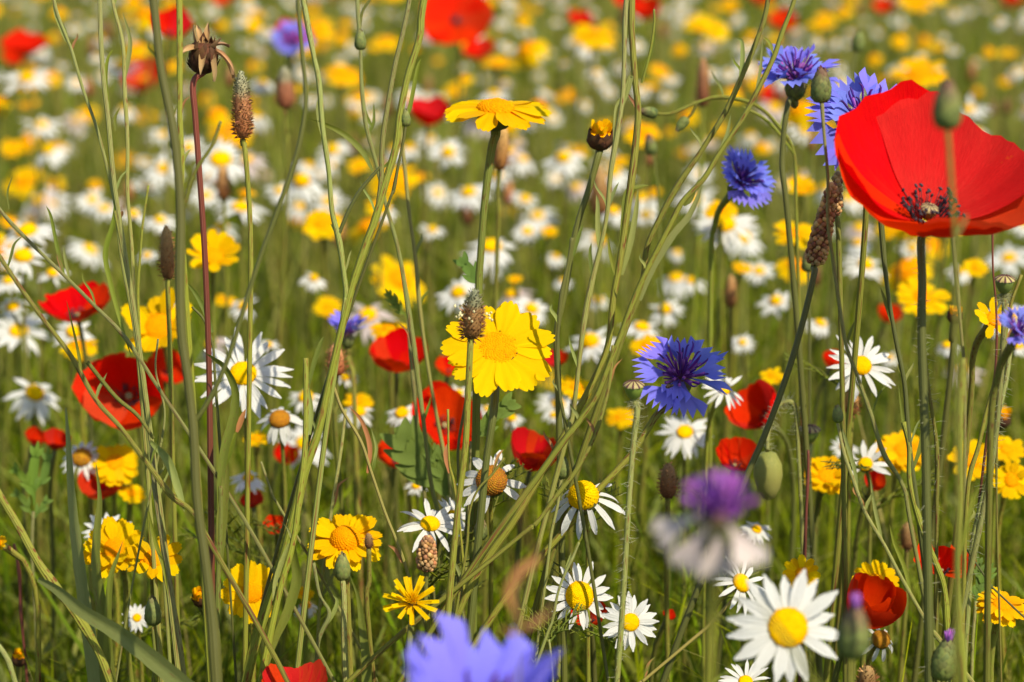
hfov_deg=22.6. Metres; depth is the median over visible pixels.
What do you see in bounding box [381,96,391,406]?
plantain
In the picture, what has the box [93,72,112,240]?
daisy
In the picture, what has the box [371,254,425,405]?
corn marigold
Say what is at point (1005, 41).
daisy
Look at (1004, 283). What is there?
poppy seed head
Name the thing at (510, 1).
daisy
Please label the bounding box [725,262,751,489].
corn marigold
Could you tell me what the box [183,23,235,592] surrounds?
dried flower
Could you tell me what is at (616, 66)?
daisy
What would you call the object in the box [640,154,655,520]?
plantain
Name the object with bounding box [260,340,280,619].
daisy
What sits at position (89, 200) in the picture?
daisy
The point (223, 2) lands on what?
poppy
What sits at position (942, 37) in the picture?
daisy
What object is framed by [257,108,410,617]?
flower stalk
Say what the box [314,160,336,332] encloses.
daisy
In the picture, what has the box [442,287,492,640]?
plantain
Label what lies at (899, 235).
corn marigold
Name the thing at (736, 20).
daisy
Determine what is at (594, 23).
plantain
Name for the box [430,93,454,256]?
daisy
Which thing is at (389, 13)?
daisy
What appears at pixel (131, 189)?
plantain
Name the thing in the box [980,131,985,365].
daisy
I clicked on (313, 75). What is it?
daisy
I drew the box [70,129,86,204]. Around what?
daisy
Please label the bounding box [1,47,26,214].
poppy
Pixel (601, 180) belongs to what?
plantain
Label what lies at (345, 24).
corn marigold
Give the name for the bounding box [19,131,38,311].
corn marigold
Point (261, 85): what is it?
daisy
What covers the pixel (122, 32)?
corn marigold
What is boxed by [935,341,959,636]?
daisy
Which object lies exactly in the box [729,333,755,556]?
daisy
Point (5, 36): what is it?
daisy
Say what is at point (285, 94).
plantain
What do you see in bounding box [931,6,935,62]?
daisy
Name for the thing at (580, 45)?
daisy
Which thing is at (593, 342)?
daisy
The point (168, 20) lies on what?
poppy
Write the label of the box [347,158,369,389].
corn marigold
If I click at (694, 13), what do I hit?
daisy
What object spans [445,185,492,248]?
daisy
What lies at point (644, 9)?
poppy
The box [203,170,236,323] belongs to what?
daisy
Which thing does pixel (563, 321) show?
daisy
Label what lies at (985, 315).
corn marigold
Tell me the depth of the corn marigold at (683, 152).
2.59 m
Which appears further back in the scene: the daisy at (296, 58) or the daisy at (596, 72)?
the daisy at (296, 58)
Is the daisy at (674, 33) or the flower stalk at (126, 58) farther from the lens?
the daisy at (674, 33)
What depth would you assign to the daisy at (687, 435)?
1.22 m
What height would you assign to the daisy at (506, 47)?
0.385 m
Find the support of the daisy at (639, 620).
on the ground at (542, 16)
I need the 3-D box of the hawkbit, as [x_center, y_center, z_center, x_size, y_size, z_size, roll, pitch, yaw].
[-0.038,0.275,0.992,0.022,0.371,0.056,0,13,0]
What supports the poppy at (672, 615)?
on the ground at (542, 16)
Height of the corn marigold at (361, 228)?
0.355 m
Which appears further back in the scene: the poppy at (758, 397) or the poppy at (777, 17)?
the poppy at (777, 17)
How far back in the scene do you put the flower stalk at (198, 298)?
1.00 m
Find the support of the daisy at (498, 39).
on the ground at (542, 16)
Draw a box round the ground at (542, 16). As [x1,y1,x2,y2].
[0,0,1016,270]
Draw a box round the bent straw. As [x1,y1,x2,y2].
[1,61,1023,681]
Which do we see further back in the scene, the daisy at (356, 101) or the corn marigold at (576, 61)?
the corn marigold at (576, 61)
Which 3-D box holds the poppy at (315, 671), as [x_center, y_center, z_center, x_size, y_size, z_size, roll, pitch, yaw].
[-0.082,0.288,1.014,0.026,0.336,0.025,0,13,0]
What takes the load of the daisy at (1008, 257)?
on the ground at (542, 16)
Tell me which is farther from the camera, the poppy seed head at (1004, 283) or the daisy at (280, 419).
the daisy at (280, 419)
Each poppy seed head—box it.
[611,379,646,681]
[799,424,820,560]
[946,274,1015,681]
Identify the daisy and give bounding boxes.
[0,0,10,125]
[0,67,69,423]
[0,222,59,638]
[0,247,57,672]
[0,276,34,644]
[0,297,50,669]
[0,309,75,586]
[1,0,14,121]
[3,378,59,681]
[6,0,22,126]
[14,206,53,325]
[19,116,65,410]
[22,188,62,321]
[24,24,36,55]
[25,3,40,63]
[29,54,52,180]
[32,186,72,361]
[35,143,69,288]
[36,47,49,102]
[37,268,70,653]
[53,322,94,572]
[55,63,74,210]
[60,111,89,253]
[61,143,77,244]
[61,441,98,636]
[64,76,91,319]
[65,239,132,511]
[66,25,95,178]
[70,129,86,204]
[72,13,82,179]
[73,189,115,353]
[82,512,162,681]
[83,199,123,353]
[86,21,99,59]
[88,0,96,72]
[89,53,108,329]
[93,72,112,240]
[95,35,127,253]
[104,0,124,140]
[105,0,123,128]
[108,59,143,356]
[115,86,134,231]
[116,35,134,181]
[117,106,137,290]
[122,207,145,508]
[122,604,200,681]
[131,178,164,357]
[136,156,158,214]
[136,249,188,563]
[142,151,174,283]
[144,213,186,575]
[145,128,165,293]
[148,29,161,163]
[156,110,176,245]
[171,137,207,348]
[171,327,293,644]
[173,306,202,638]
[175,184,219,421]
[176,83,189,94]
[183,20,193,100]
[183,40,191,103]
[185,12,193,75]
[185,81,197,243]
[185,207,201,327]
[192,138,244,307]
[196,30,212,154]
[197,336,231,534]
[199,46,222,274]
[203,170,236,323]
[205,5,221,76]
[210,223,242,440]
[212,5,226,127]
[213,198,269,540]
[229,295,272,559]
[229,471,265,681]
[232,150,268,534]
[233,15,266,232]
[237,0,257,148]
[238,40,260,189]
[239,174,253,311]
[244,111,271,360]
[249,78,279,303]
[249,407,302,666]
[254,171,271,295]
[256,27,274,310]
[257,48,278,171]
[259,0,271,132]
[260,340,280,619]
[264,182,290,427]
[265,10,275,96]
[275,0,283,112]
[275,44,277,115]
[277,425,330,586]
[283,200,311,354]
[284,0,302,112]
[288,173,322,357]
[288,391,332,670]
[290,56,298,166]
[294,602,317,665]
[295,67,311,258]
[295,161,326,354]
[299,96,315,307]
[299,272,326,569]
[306,55,308,95]
[306,70,325,143]
[308,187,348,298]
[312,167,326,270]
[314,0,319,61]
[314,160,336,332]
[315,97,334,186]
[316,142,352,311]
[336,55,368,204]
[338,405,377,678]
[339,371,358,514]
[340,2,353,126]
[344,7,372,141]
[345,42,362,156]
[345,97,370,276]
[348,302,396,664]
[355,18,368,154]
[359,112,383,357]
[360,0,363,137]
[364,90,380,160]
[364,139,393,310]
[375,11,394,135]
[375,207,398,389]
[384,146,425,337]
[386,405,416,639]
[393,86,423,239]
[397,499,475,605]
[398,143,421,310]
[404,481,427,646]
[409,8,427,260]
[415,131,448,255]
[417,31,430,230]
[418,223,445,492]
[419,93,453,259]
[423,182,451,355]
[428,138,467,316]
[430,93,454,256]
[430,498,487,638]
[433,43,434,84]
[435,274,474,314]
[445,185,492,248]
[446,118,453,219]
[450,43,455,233]
[453,384,472,577]
[456,450,531,637]
[460,64,469,178]
[460,241,512,478]
[462,117,512,393]
[466,238,516,615]
[470,58,473,97]
[477,34,484,165]
[478,89,513,294]
[479,405,488,622]
[487,41,516,275]
[488,18,509,90]
[490,169,521,290]
[493,288,535,530]
[496,5,503,94]
[499,80,516,205]
[500,135,524,238]
[502,0,514,100]
[503,4,517,191]
[504,414,525,627]
[505,155,542,415]
[506,390,513,624]
[508,146,531,419]
[509,191,538,396]
[510,0,518,90]
[511,221,546,501]
[513,122,538,218]
[513,296,548,636]
[516,29,537,187]
[517,207,560,301]
[519,72,543,215]
[529,89,555,295]
[532,0,544,93]
[534,56,547,208]
[535,393,577,585]
[537,0,550,148]
[538,169,568,268]
[538,477,624,681]
[541,149,585,417]
[541,557,612,681]
[542,252,564,484]
[543,409,558,603]
[544,49,555,82]
[545,108,564,197]
[546,591,658,674]
[550,19,575,159]
[553,3,574,167]
[553,278,573,426]
[556,0,570,80]
[556,61,572,306]
[557,142,579,201]
[564,38,582,182]
[565,179,595,331]
[565,327,615,643]
[568,45,596,242]
[576,0,587,101]
[576,101,593,212]
[577,232,637,474]
[581,0,598,135]
[584,67,606,328]
[588,8,601,159]
[589,47,609,174]
[589,77,609,168]
[590,296,614,565]
[592,146,618,257]
[600,159,609,169]
[601,206,620,500]
[602,86,617,159]
[605,63,619,169]
[605,167,635,409]
[610,7,621,108]
[613,38,621,119]
[613,121,633,257]
[617,38,645,198]
[619,321,660,563]
[621,16,640,147]
[630,84,658,237]
[630,193,661,361]
[637,210,657,442]
[645,75,681,319]
[649,92,676,310]
[649,299,684,465]
[655,415,713,681]
[658,7,678,177]
[658,273,698,481]
[662,0,674,89]
[664,13,685,144]
[667,249,682,436]
[669,30,682,80]
[672,185,716,326]
[673,0,688,90]
[673,276,706,527]
[674,38,716,315]
[674,370,742,681]
[676,165,713,360]
[682,144,699,246]
[688,11,697,140]
[689,139,718,336]
[692,208,758,649]
[704,68,718,138]
[716,0,721,80]
[716,39,723,76]
[716,569,837,681]
[717,10,728,135]
[717,58,758,200]
[717,557,772,613]
[718,659,769,681]
[719,69,738,320]
[723,142,749,305]
[725,227,764,369]
[726,14,744,140]
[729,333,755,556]
[730,42,761,282]
[737,0,744,135]
[737,132,762,357]
[739,259,774,501]
[739,521,771,674]
[755,100,789,388]
[756,290,792,511]
[758,78,786,339]
[765,125,808,370]
[765,139,777,288]
[771,0,802,175]
[775,80,779,260]
[775,176,788,258]
[780,0,793,215]
[783,335,895,681]
[784,62,792,195]
[785,11,798,187]
[785,28,804,145]
[787,169,812,249]
[805,319,828,661]
[808,37,825,203]
[813,192,862,409]
[815,65,845,201]
[816,181,833,328]
[826,0,843,79]
[826,39,845,121]
[826,222,874,505]
[829,41,850,176]
[830,74,850,181]
[830,437,859,619]
[832,238,872,534]
[840,441,934,664]
[842,256,888,566]
[844,29,854,217]
[855,0,859,73]
[858,19,869,75]
[864,214,872,278]
[865,628,892,665]
[871,29,883,53]
[878,235,885,525]
[881,13,882,80]
[881,352,897,629]
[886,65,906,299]
[888,16,906,26]
[891,236,893,265]
[897,0,898,83]
[897,240,927,476]
[908,11,910,59]
[913,52,927,58]
[914,365,984,592]
[928,2,929,90]
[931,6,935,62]
[933,67,949,337]
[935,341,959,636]
[937,34,948,78]
[945,10,960,76]
[945,266,970,445]
[946,44,965,247]
[948,0,955,88]
[957,6,975,87]
[958,236,962,335]
[962,94,991,336]
[964,0,967,62]
[972,5,989,104]
[972,59,982,123]
[977,304,1023,615]
[978,343,1023,681]
[979,65,1023,357]
[979,235,989,412]
[980,0,985,84]
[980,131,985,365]
[983,242,1023,479]
[985,16,1009,251]
[992,233,999,373]
[1000,7,1011,88]
[1002,0,1006,94]
[1009,20,1023,104]
[1009,224,1023,272]
[1020,13,1023,144]
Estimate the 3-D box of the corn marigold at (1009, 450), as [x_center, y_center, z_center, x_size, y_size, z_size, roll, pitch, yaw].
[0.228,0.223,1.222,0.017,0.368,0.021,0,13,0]
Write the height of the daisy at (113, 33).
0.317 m
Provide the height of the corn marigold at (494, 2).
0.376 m
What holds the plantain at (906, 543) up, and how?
on the ground at (542, 16)
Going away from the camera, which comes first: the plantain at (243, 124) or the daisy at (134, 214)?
the plantain at (243, 124)
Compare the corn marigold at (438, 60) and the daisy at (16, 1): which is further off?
the daisy at (16, 1)
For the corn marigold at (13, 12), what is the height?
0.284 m
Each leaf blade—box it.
[37,577,193,681]
[65,408,99,681]
[91,465,115,681]
[102,541,122,681]
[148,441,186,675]
[205,353,245,632]
[257,336,323,681]
[350,576,371,681]
[751,590,818,681]
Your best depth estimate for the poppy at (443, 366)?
1.30 m
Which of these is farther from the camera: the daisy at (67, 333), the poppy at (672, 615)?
the daisy at (67, 333)
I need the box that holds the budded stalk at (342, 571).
[333,551,350,681]
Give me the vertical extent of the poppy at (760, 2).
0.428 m
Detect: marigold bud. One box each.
[11,648,26,681]
[191,586,202,616]
[553,118,612,681]
[911,305,962,681]
[993,406,1011,681]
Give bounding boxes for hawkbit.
[382,575,438,681]
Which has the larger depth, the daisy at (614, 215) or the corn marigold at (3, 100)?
the corn marigold at (3, 100)
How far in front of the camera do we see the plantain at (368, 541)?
1.00 m
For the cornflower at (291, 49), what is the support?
on the ground at (542, 16)
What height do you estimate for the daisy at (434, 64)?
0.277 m
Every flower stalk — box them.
[0,176,335,681]
[0,236,289,681]
[0,489,115,681]
[0,644,17,681]
[13,543,28,681]
[53,0,171,662]
[98,0,179,669]
[111,0,163,681]
[116,339,165,681]
[137,185,157,681]
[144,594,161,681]
[148,0,307,681]
[176,0,209,681]
[188,284,237,681]
[241,0,426,681]
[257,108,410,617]
[260,461,378,681]
[295,0,379,667]
[312,562,338,661]
[316,409,348,640]
[334,387,431,637]
[344,345,621,681]
[354,0,466,625]
[397,0,795,681]
[400,132,478,648]
[443,409,464,595]
[453,0,654,618]
[454,449,504,617]
[457,406,463,600]
[473,520,487,540]
[518,0,633,632]
[524,0,769,643]
[534,457,569,662]
[535,533,582,662]
[550,224,609,681]
[639,599,731,681]
[644,133,670,674]
[798,450,809,681]
[800,252,811,681]
[807,29,865,681]
[878,221,935,681]
[898,384,952,681]
[916,338,945,681]
[951,237,966,525]
[954,358,978,681]
[961,274,1022,633]
[965,351,1013,662]
[967,549,1023,617]
[977,234,997,506]
[995,445,1001,681]
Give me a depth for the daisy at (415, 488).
1.21 m
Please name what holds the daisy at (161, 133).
on the ground at (542, 16)
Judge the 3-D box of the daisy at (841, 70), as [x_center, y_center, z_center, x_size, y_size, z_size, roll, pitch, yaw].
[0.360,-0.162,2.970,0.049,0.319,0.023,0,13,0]
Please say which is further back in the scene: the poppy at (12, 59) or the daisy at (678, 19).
the daisy at (678, 19)
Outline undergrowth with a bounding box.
[0,1,1023,681]
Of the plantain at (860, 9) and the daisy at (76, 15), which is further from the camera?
the daisy at (76, 15)
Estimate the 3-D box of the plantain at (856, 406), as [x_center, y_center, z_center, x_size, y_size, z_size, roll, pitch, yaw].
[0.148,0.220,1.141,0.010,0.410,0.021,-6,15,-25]
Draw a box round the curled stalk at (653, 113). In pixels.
[641,70,806,658]
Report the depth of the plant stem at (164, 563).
0.98 m
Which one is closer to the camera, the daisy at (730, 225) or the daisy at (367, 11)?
the daisy at (730, 225)
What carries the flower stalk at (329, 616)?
on the ground at (542, 16)
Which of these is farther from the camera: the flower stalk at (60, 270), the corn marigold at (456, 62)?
the corn marigold at (456, 62)
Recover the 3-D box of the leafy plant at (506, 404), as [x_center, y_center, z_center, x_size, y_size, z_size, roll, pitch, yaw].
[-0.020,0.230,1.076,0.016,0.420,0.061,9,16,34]
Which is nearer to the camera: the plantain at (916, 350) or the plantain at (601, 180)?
the plantain at (601, 180)
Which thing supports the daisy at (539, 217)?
on the ground at (542, 16)
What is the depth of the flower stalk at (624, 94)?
0.99 m
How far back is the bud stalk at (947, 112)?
0.70 m
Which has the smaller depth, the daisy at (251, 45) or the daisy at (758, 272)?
the daisy at (758, 272)
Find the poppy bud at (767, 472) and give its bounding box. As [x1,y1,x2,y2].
[753,392,813,681]
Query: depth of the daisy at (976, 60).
3.19 m
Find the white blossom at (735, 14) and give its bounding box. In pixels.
[12,0,1015,62]
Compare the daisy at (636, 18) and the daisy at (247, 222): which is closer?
the daisy at (247, 222)
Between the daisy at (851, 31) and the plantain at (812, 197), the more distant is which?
the daisy at (851, 31)
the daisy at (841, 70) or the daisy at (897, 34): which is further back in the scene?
the daisy at (897, 34)
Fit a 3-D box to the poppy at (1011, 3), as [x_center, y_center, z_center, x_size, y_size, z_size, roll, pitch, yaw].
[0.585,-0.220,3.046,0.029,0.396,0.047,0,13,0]
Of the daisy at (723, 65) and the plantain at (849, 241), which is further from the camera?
the daisy at (723, 65)
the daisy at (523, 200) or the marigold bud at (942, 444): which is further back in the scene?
the daisy at (523, 200)
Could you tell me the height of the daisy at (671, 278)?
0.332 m
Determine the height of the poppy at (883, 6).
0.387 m
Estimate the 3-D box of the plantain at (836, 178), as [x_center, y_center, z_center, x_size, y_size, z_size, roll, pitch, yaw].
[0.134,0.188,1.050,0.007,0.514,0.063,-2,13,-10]
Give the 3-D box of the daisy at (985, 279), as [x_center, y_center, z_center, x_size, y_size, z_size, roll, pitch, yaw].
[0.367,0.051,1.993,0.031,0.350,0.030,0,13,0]
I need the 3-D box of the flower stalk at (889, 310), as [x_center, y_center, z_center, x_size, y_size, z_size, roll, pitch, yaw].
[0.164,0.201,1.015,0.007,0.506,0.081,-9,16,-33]
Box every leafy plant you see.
[9,441,52,649]
[379,415,454,616]
[384,289,438,639]
[453,251,475,601]
[460,391,521,619]
[518,602,586,681]
[970,554,996,677]
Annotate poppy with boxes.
[0,28,56,403]
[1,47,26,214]
[22,426,43,681]
[38,281,109,609]
[43,428,70,678]
[71,352,163,681]
[78,468,122,656]
[121,56,158,215]
[149,5,192,509]
[151,348,183,647]
[214,0,235,184]
[239,490,263,663]
[262,659,327,681]
[263,515,282,661]
[274,443,299,666]
[369,327,427,644]
[377,440,400,677]
[408,96,450,395]
[411,381,481,635]
[424,0,492,297]
[436,355,454,639]
[462,37,494,190]
[511,427,556,633]
[542,349,567,656]
[568,10,592,265]
[571,601,607,681]
[615,0,628,243]
[635,0,660,266]
[648,609,675,681]
[715,437,756,681]
[724,379,795,681]
[752,0,772,175]
[760,84,784,243]
[769,8,797,196]
[812,349,846,457]
[832,572,906,681]
[834,79,1023,681]
[851,470,885,681]
[862,304,901,562]
[873,0,895,89]
[913,544,976,626]
[996,0,1023,134]
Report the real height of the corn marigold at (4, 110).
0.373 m
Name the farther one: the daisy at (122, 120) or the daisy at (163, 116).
the daisy at (122, 120)
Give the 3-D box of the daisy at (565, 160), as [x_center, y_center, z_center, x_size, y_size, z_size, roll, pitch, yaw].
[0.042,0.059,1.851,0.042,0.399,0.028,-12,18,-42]
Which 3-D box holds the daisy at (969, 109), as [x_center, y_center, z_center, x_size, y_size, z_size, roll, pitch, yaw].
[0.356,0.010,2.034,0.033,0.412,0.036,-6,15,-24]
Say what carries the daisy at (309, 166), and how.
on the ground at (542, 16)
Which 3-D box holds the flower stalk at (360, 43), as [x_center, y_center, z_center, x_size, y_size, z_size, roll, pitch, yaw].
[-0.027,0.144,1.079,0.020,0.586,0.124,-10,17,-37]
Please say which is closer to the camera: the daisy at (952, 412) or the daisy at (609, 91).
the daisy at (952, 412)
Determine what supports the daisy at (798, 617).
on the ground at (542, 16)
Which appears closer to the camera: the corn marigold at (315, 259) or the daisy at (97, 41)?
the corn marigold at (315, 259)
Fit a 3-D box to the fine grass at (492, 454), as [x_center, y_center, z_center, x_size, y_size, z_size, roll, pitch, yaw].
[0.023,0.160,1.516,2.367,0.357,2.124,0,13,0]
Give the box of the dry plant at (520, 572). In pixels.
[494,486,553,681]
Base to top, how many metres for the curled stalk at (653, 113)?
0.540 m
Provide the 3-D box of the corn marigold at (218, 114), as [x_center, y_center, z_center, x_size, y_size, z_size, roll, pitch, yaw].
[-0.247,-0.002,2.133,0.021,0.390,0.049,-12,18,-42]
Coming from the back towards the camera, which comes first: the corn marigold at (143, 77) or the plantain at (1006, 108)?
the corn marigold at (143, 77)
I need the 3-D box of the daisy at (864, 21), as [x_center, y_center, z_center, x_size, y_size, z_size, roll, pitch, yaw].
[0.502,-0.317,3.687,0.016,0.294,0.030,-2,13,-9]
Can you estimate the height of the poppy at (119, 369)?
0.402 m
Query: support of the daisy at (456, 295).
on the ground at (542, 16)
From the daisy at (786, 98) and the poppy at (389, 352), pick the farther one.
the daisy at (786, 98)
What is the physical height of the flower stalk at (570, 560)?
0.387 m
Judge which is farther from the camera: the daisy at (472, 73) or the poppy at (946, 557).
the daisy at (472, 73)
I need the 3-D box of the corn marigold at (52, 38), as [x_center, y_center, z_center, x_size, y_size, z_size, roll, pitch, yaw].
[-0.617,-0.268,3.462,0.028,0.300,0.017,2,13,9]
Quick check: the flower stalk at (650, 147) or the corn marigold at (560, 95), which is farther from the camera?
the corn marigold at (560, 95)
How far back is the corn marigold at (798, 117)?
1.89 m
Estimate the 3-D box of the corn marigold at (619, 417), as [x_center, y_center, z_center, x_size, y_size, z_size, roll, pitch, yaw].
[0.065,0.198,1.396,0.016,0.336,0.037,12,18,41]
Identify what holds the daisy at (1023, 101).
on the ground at (542, 16)
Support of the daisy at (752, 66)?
on the ground at (542, 16)
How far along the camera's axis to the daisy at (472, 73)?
3.51 m
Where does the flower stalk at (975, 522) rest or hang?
on the ground at (542, 16)
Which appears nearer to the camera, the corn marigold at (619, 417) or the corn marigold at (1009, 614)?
the corn marigold at (1009, 614)
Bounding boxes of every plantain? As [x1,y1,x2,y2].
[84,75,118,352]
[85,34,96,208]
[103,17,123,299]
[112,194,124,329]
[124,180,133,208]
[157,225,180,669]
[214,164,238,644]
[220,68,233,317]
[231,70,254,674]
[267,65,296,628]
[319,0,335,164]
[323,342,361,681]
[332,214,349,430]
[350,133,369,306]
[363,533,376,681]
[378,157,392,320]
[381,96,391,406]
[412,75,432,271]
[415,535,437,657]
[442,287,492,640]
[449,202,475,385]
[481,128,510,626]
[502,179,513,454]
[586,166,613,637]
[590,17,598,292]
[610,6,627,281]
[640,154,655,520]
[655,462,679,681]
[659,21,667,198]
[660,182,839,681]
[678,57,711,596]
[721,274,737,472]
[741,74,746,312]
[780,131,816,512]
[793,103,817,466]
[808,266,820,421]
[831,170,847,681]
[836,202,855,349]
[838,1,864,170]
[845,390,863,586]
[854,664,878,681]
[897,521,917,681]
[908,238,926,496]
[925,237,927,361]
[967,59,977,259]
[990,100,996,134]
[1001,97,1009,273]
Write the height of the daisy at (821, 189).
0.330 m
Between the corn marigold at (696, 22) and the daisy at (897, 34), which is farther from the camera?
the daisy at (897, 34)
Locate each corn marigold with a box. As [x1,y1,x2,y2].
[0,96,27,452]
[0,213,22,300]
[0,215,17,585]
[0,233,17,680]
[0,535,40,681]
[1,139,25,298]
[2,106,7,116]
[3,166,42,383]
[11,7,40,105]
[11,87,34,212]
[16,71,21,214]
[17,100,40,311]
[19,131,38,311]
[20,64,42,114]
[22,55,41,281]
[30,0,40,201]
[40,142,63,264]
[41,0,55,124]
[41,70,75,196]
[42,177,71,279]
[47,32,61,70]
[50,9,67,176]
[59,0,72,112]
[59,339,118,673]
[77,105,100,244]
[78,0,95,163]
[83,516,144,681]
[86,180,104,323]
[91,444,138,680]
[115,152,137,191]
[118,9,131,183]
[118,484,144,681]
[119,0,129,174]
[121,287,191,638]
[123,55,141,220]
[124,10,130,207]
[125,0,149,140]
[125,74,147,234]
[125,534,182,681]
[126,7,160,293]
[126,42,158,198]
[132,108,155,232]
[162,0,186,104]
[168,61,176,219]
[186,228,240,667]
[193,93,214,203]
[203,0,212,213]
[204,108,231,335]
[209,20,228,194]
[211,121,254,288]
[215,294,236,559]
[221,560,272,681]
[233,61,264,219]
[235,142,247,199]
[236,189,255,561]
[243,430,269,664]
[245,11,269,137]
[246,19,277,320]
[247,0,250,150]
[249,98,256,261]
[287,215,316,376]
[292,84,323,428]
[295,16,309,140]
[298,42,318,203]
[298,586,313,664]
[302,209,341,589]
[307,514,382,681]
[308,5,330,132]
[311,17,333,181]
[311,20,333,264]
[311,39,330,138]
[311,240,318,298]
[313,296,341,513]
[323,0,333,180]
[323,63,358,286]
[331,33,348,164]
[340,19,352,132]
[343,393,373,570]
[344,91,373,215]
[346,215,387,387]
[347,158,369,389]
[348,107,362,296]
[365,198,391,504]
[367,42,399,195]
[369,165,418,425]
[369,321,406,681]
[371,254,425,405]
[372,0,379,111]
[376,35,397,249]
[382,0,398,247]
[412,172,437,378]
[432,58,442,192]
[440,300,554,643]
[441,82,467,252]
[445,98,551,651]
[455,47,457,208]
[456,74,474,257]
[460,41,471,162]
[478,55,516,291]
[487,0,498,171]
[490,32,497,53]
[494,275,522,636]
[500,206,520,270]
[501,0,514,137]
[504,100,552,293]
[505,126,516,248]
[510,2,530,58]
[511,40,548,283]
[514,16,541,275]
[529,225,557,534]
[530,6,560,240]
[537,372,561,388]
[548,88,572,223]
[561,375,589,681]
[566,145,586,246]
[570,9,579,100]
[572,24,617,342]
[594,22,613,153]
[606,408,635,681]
[612,156,629,342]
[621,122,660,436]
[622,334,660,681]
[633,81,659,291]
[644,188,661,362]
[648,63,670,273]
[662,0,674,121]
[664,128,675,274]
[671,44,687,258]
[675,148,687,242]
[679,108,697,289]
[683,14,717,234]
[689,0,691,68]
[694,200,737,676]
[702,19,728,199]
[706,5,719,162]
[706,124,730,232]
[717,0,740,148]
[721,87,752,298]
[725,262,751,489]
[742,141,771,280]
[744,33,755,154]
[747,77,766,208]
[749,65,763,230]
[757,258,809,584]
[759,367,783,681]
[761,220,811,679]
[764,3,774,159]
[770,35,785,173]
[782,554,820,681]
[787,175,816,426]
[788,101,813,377]
[804,455,851,674]
[805,0,808,153]
[805,16,837,205]
[805,89,813,169]
[811,54,836,170]
[813,122,836,223]
[815,12,831,52]
[822,7,853,181]
[824,0,835,70]
[826,0,839,60]
[832,4,835,53]
[844,0,856,28]
[846,201,862,337]
[847,55,881,291]
[851,559,899,672]
[866,255,932,561]
[874,221,915,535]
[876,430,920,681]
[887,8,922,249]
[890,56,946,431]
[891,34,909,80]
[893,218,942,532]
[895,233,910,340]
[896,277,952,671]
[897,0,935,334]
[903,28,914,78]
[905,234,910,346]
[907,236,948,393]
[914,35,934,89]
[918,237,946,619]
[926,43,945,90]
[930,0,945,61]
[941,297,1014,638]
[947,439,986,549]
[963,258,988,663]
[969,87,982,123]
[975,586,1023,681]
[982,46,995,260]
[990,49,1018,242]
[991,436,1023,628]
[993,461,1023,681]
[998,77,1012,248]
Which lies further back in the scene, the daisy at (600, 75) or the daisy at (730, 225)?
the daisy at (600, 75)
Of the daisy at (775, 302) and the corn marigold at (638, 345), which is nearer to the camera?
the corn marigold at (638, 345)
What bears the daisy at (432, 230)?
on the ground at (542, 16)
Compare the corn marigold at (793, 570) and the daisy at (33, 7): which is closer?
the corn marigold at (793, 570)
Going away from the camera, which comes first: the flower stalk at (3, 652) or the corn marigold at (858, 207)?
the flower stalk at (3, 652)
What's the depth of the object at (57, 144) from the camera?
2.21 m
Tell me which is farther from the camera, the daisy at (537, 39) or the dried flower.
the daisy at (537, 39)
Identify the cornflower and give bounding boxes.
[269,20,314,406]
[275,18,313,385]
[328,310,368,680]
[403,613,563,681]
[470,335,732,649]
[652,467,768,681]
[707,145,776,552]
[758,43,839,681]
[805,67,896,681]
[983,306,1023,681]
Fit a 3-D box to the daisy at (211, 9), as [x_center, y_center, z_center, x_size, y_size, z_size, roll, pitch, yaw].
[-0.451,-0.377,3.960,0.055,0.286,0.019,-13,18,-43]
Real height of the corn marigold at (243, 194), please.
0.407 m
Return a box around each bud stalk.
[810,65,939,681]
[832,404,974,681]
[836,591,869,681]
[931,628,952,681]
[932,78,966,681]
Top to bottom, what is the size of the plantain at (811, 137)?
0.427 m
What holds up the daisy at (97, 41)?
on the ground at (542, 16)
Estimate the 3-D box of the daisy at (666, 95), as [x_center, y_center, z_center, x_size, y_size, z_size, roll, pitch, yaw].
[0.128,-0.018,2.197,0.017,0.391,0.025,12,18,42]
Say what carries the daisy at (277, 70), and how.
on the ground at (542, 16)
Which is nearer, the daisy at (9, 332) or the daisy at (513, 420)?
the daisy at (513, 420)
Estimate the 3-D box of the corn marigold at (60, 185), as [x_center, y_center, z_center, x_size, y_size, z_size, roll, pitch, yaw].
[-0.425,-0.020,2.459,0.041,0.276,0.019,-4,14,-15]
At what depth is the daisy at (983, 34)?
3.68 m
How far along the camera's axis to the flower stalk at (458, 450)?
1.03 m
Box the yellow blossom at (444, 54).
[23,0,1014,86]
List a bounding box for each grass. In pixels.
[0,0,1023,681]
[0,122,1023,681]
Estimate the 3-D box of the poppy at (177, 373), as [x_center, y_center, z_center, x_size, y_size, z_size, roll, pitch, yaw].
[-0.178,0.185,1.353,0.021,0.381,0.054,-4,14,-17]
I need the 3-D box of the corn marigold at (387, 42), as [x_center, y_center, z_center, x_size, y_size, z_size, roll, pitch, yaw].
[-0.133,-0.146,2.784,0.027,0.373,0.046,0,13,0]
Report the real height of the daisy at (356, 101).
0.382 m
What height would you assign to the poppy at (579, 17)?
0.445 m
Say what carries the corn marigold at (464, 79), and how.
on the ground at (542, 16)
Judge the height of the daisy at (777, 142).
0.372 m
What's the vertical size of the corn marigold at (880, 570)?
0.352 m
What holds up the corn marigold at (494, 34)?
on the ground at (542, 16)
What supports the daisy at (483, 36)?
on the ground at (542, 16)
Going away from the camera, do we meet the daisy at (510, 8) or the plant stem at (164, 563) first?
the plant stem at (164, 563)

